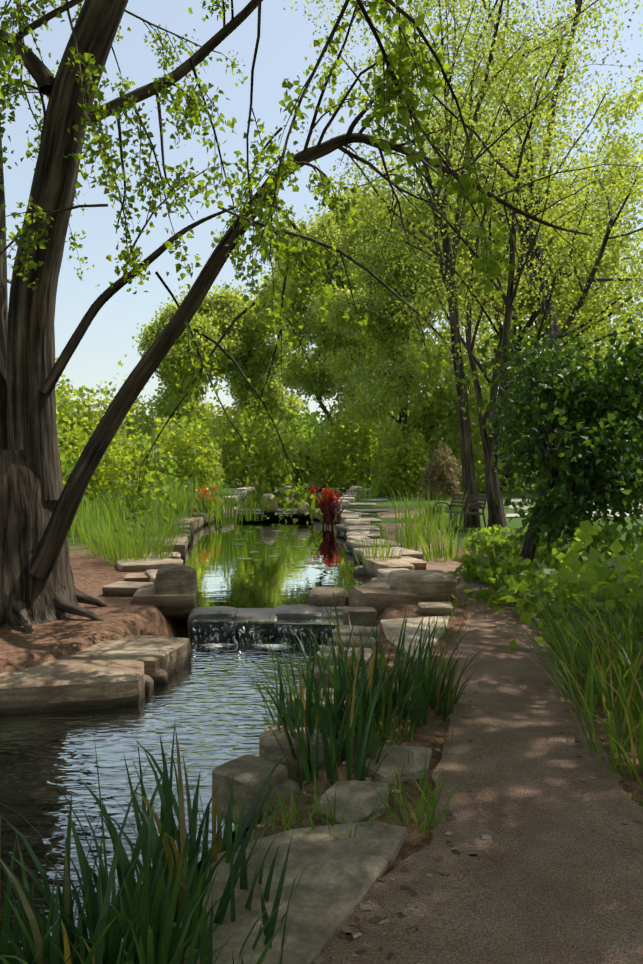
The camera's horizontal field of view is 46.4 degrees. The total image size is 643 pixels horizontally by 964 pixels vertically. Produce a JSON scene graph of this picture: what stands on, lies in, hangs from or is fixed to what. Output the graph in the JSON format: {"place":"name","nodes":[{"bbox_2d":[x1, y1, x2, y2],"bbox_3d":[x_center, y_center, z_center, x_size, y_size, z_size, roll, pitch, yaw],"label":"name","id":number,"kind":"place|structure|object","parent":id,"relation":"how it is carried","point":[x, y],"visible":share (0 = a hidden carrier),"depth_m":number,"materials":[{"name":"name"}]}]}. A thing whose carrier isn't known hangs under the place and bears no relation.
{"place":"outdoors","nodes":[
{"label":"outdoors","id":0,"kind":"place"},
{"bbox_2d":[0,625,330,963],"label":"pool water","id":1,"kind":"structure","parent":0,"point":[202,699],"depth_m":4.99,"materials":[{"name":"black liquid"}]},
{"bbox_2d":[199,643,324,650],"bbox_3d":[-0.528,1.745,7.593,1.802,0.001,0.896,0,1,3],"label":"water foam","id":2,"kind":"object","parent":1,"relation":"on","point":[274,645],"depth_m":7.98,"materials":[{"name":"white liquid"}]},
{"bbox_2d":[193,619,340,645],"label":"waterfall water","id":3,"kind":"structure","parent":1,"relation":"on","point":[216,636],"depth_m":8.12,"materials":[{"name":"grey liquid"}]},
{"bbox_2d":[183,519,372,624],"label":"pond water","id":4,"kind":"structure","parent":0,"point":[225,577],"depth_m":13.30,"materials":[{"name":"green liquid"}]},
{"bbox_2d":[222,527,322,568],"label":"lily pads","id":5,"kind":"object","parent":4,"relation":"on","point":[277,547],"visible":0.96,"depth_m":16.46,"materials":[{"name":"green plant"}]},
{"bbox_2d":[305,486,336,525],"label":"canna stems","id":6,"kind":"object","parent":4,"relation":"in","point":[310,511],"visible":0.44,"depth_m":23.13,"materials":[{"name":"green plant"}]},
{"bbox_2d":[314,488,347,527],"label":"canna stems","id":7,"kind":"object","parent":4,"relation":"in","point":[328,506],"visible":0.94,"depth_m":22.48,"materials":[{"name":"red plant"}]},
{"bbox_2d":[235,490,346,513],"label":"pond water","id":8,"kind":"structure","parent":0,"point":[308,501],"depth_m":42.44,"materials":[{"name":"liquid"}]},
{"bbox_2d":[0,482,642,963],"bbox_3d":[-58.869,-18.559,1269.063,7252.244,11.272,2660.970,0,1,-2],"label":"ground","id":9,"kind":"structure","parent":0,"point":[20,648],"depth_m":7.13,"materials":[{"name":"brown soil"}]},
{"bbox_2d":[132,297,226,438],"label":"tree","id":10,"kind":"object","parent":9,"relation":"on","point":[154,330],"visible":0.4,"depth_m":75.32,"materials":[{"name":"green plant"}]},
{"bbox_2d":[193,484,226,524],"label":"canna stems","id":11,"kind":"object","parent":9,"relation":"on","point":[207,498],"visible":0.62,"depth_m":24.09,"materials":[{"name":"green plant"}]},
{"bbox_2d":[0,483,455,714],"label":"sandstone rocks","id":12,"kind":"object","parent":9,"relation":"on","point":[106,674],"visible":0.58,"depth_m":7.81,"materials":[{"name":"beige stone"}]},
{"bbox_2d":[174,265,308,441],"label":"tree","id":13,"kind":"object","parent":9,"relation":"on","point":[226,310],"depth_m":87.57,"materials":[{"name":"green plant"}]},
{"bbox_2d":[0,587,484,963],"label":"iris plant","id":14,"kind":"object","parent":9,"relation":"on","point":[163,896],"visible":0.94,"depth_m":2.77,"materials":[{"name":"green plant"}]},
{"bbox_2d":[56,354,428,517],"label":"yellow shrubs","id":15,"kind":"object","parent":9,"relation":"on","point":[399,473],"visible":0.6,"depth_m":40.33,"materials":[{"name":"green plant"}]},
{"bbox_2d":[187,508,342,636],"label":"wet rocks","id":16,"kind":"object","parent":9,"relation":"on","point":[298,611],"visible":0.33,"depth_m":8.44,"materials":[{"name":"grey stone"}]},
{"bbox_2d":[144,564,431,963],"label":"rocks","id":17,"kind":"object","parent":9,"relation":"on","point":[338,880],"visible":0.48,"depth_m":3.15,"materials":[{"name":"stone"}]},
{"bbox_2d":[57,379,529,527],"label":"shrubs","id":18,"kind":"object","parent":9,"relation":"on","point":[172,464],"visible":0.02,"depth_m":50.80,"materials":[{"name":"green plant"}]},
{"bbox_2d":[102,404,532,481],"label":"dark shrubs","id":19,"kind":"object","parent":9,"relation":"on","point":[314,424],"depth_m":90.90,"materials":[{"name":"green plant"}]},
{"bbox_2d":[0,0,641,633],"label":"tree","id":20,"kind":"object","parent":9,"relation":"on","point":[40,502],"depth_m":7.90,"materials":[{"name":"green plant"}]},
{"bbox_2d":[263,206,390,488],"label":"tree","id":21,"kind":"object","parent":9,"relation":"on","point":[298,294],"depth_m":64.14,"materials":[{"name":"green plant"}]},
{"bbox_2d":[55,104,642,489],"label":"trees","id":22,"kind":"object","parent":9,"relation":"on","point":[353,446],"visible":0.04,"depth_m":58.80,"materials":[{"name":"green plant"}]},
{"bbox_2d":[55,133,642,492],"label":"trees","id":23,"kind":"object","parent":9,"relation":"on","point":[294,456],"visible":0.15,"depth_m":47.20,"materials":[{"name":"green plant"}]},
{"bbox_2d":[68,474,642,785],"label":"grasses","id":24,"kind":"object","parent":9,"relation":"on","point":[101,526],"visible":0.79,"depth_m":11.99,"materials":[{"name":"green plant"}]},
{"bbox_2d":[173,532,642,963],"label":"ground litter","id":25,"kind":"object","parent":9,"relation":"on","point":[375,919],"depth_m":3.03,"materials":[{"name":"brown plant"}]},
{"bbox_2d":[197,548,642,901],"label":"grass tufts","id":26,"kind":"object","parent":9,"relation":"on","point":[433,804],"depth_m":3.41,"materials":[{"name":"green plant"}]},
{"bbox_2d":[296,140,552,462],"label":"tree","id":27,"kind":"object","parent":9,"relation":"on","point":[405,362],"depth_m":42.41,"materials":[{"name":"green plant"}]},
{"bbox_2d":[418,438,462,499],"bbox_3d":[5.864,-0.556,36.164,1.950,3.193,2.379,-1,1,-39],"label":"shrub","id":28,"kind":"object","parent":9,"relation":"on","point":[440,476],"visible":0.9,"depth_m":35.84,"materials":[{"name":"beige plant"}]},
{"bbox_2d":[270,0,642,527],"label":"tree","id":29,"kind":"object","parent":9,"relation":"on","point":[468,47],"depth_m":20.50,"materials":[{"name":"green plant"}]},
{"bbox_2d":[432,494,487,531],"bbox_3d":[3.620,0.785,19.735,0.727,0.917,1.544,0,1,-24],"label":"bench frame","id":30,"kind":"object","parent":9,"relation":"on","point":[477,504],"visible":0.85,"depth_m":19.58,"materials":[{"name":"grey wood"}]},
{"bbox_2d":[295,0,642,529],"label":"tree","id":31,"kind":"object","parent":9,"relation":"on","point":[554,256],"depth_m":19.58,"materials":[{"name":"green plant"}]},
{"bbox_2d":[330,0,642,383],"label":"tree","id":32,"kind":"object","parent":9,"relation":"on","point":[433,177],"depth_m":32.02,"materials":[{"name":"green plant"}]},
{"bbox_2d":[353,66,642,490],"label":"tree","id":33,"kind":"object","parent":9,"relation":"on","point":[614,112],"depth_m":45.31,"materials":[{"name":"green plant"}]},
{"bbox_2d":[447,498,642,682],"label":"leafy ground plants","id":34,"kind":"object","parent":9,"relation":"on","point":[613,566],"visible":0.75,"depth_m":7.76,"materials":[{"name":"green plant"}]},
{"bbox_2d":[470,317,642,573],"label":"tree","id":35,"kind":"object","parent":9,"relation":"on","point":[612,467],"depth_m":9.80,"materials":[{"name":"green plant"}]},
{"bbox_2d":[500,343,642,557],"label":"tree","id":36,"kind":"object","parent":9,"relation":"on","point":[591,376],"depth_m":11.57,"materials":[{"name":"green plant"}]},
{"bbox_2d":[0,0,642,430],"label":"sky","id":37,"kind":"structure","parent":0,"point":[284,41],"materials":[{"name":"blue"}]},
{"bbox_2d":[312,508,642,963],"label":"path","id":38,"kind":"structure","parent":0,"point":[554,875],"depth_m":3.13,"materials":[{"name":"brown soil"}]},
{"bbox_2d":[506,488,641,516],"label":"plaza paving","id":39,"kind":"structure","parent":0,"point":[525,507],"depth_m":28.28,"materials":[{"name":"beige stone"}]}
]}

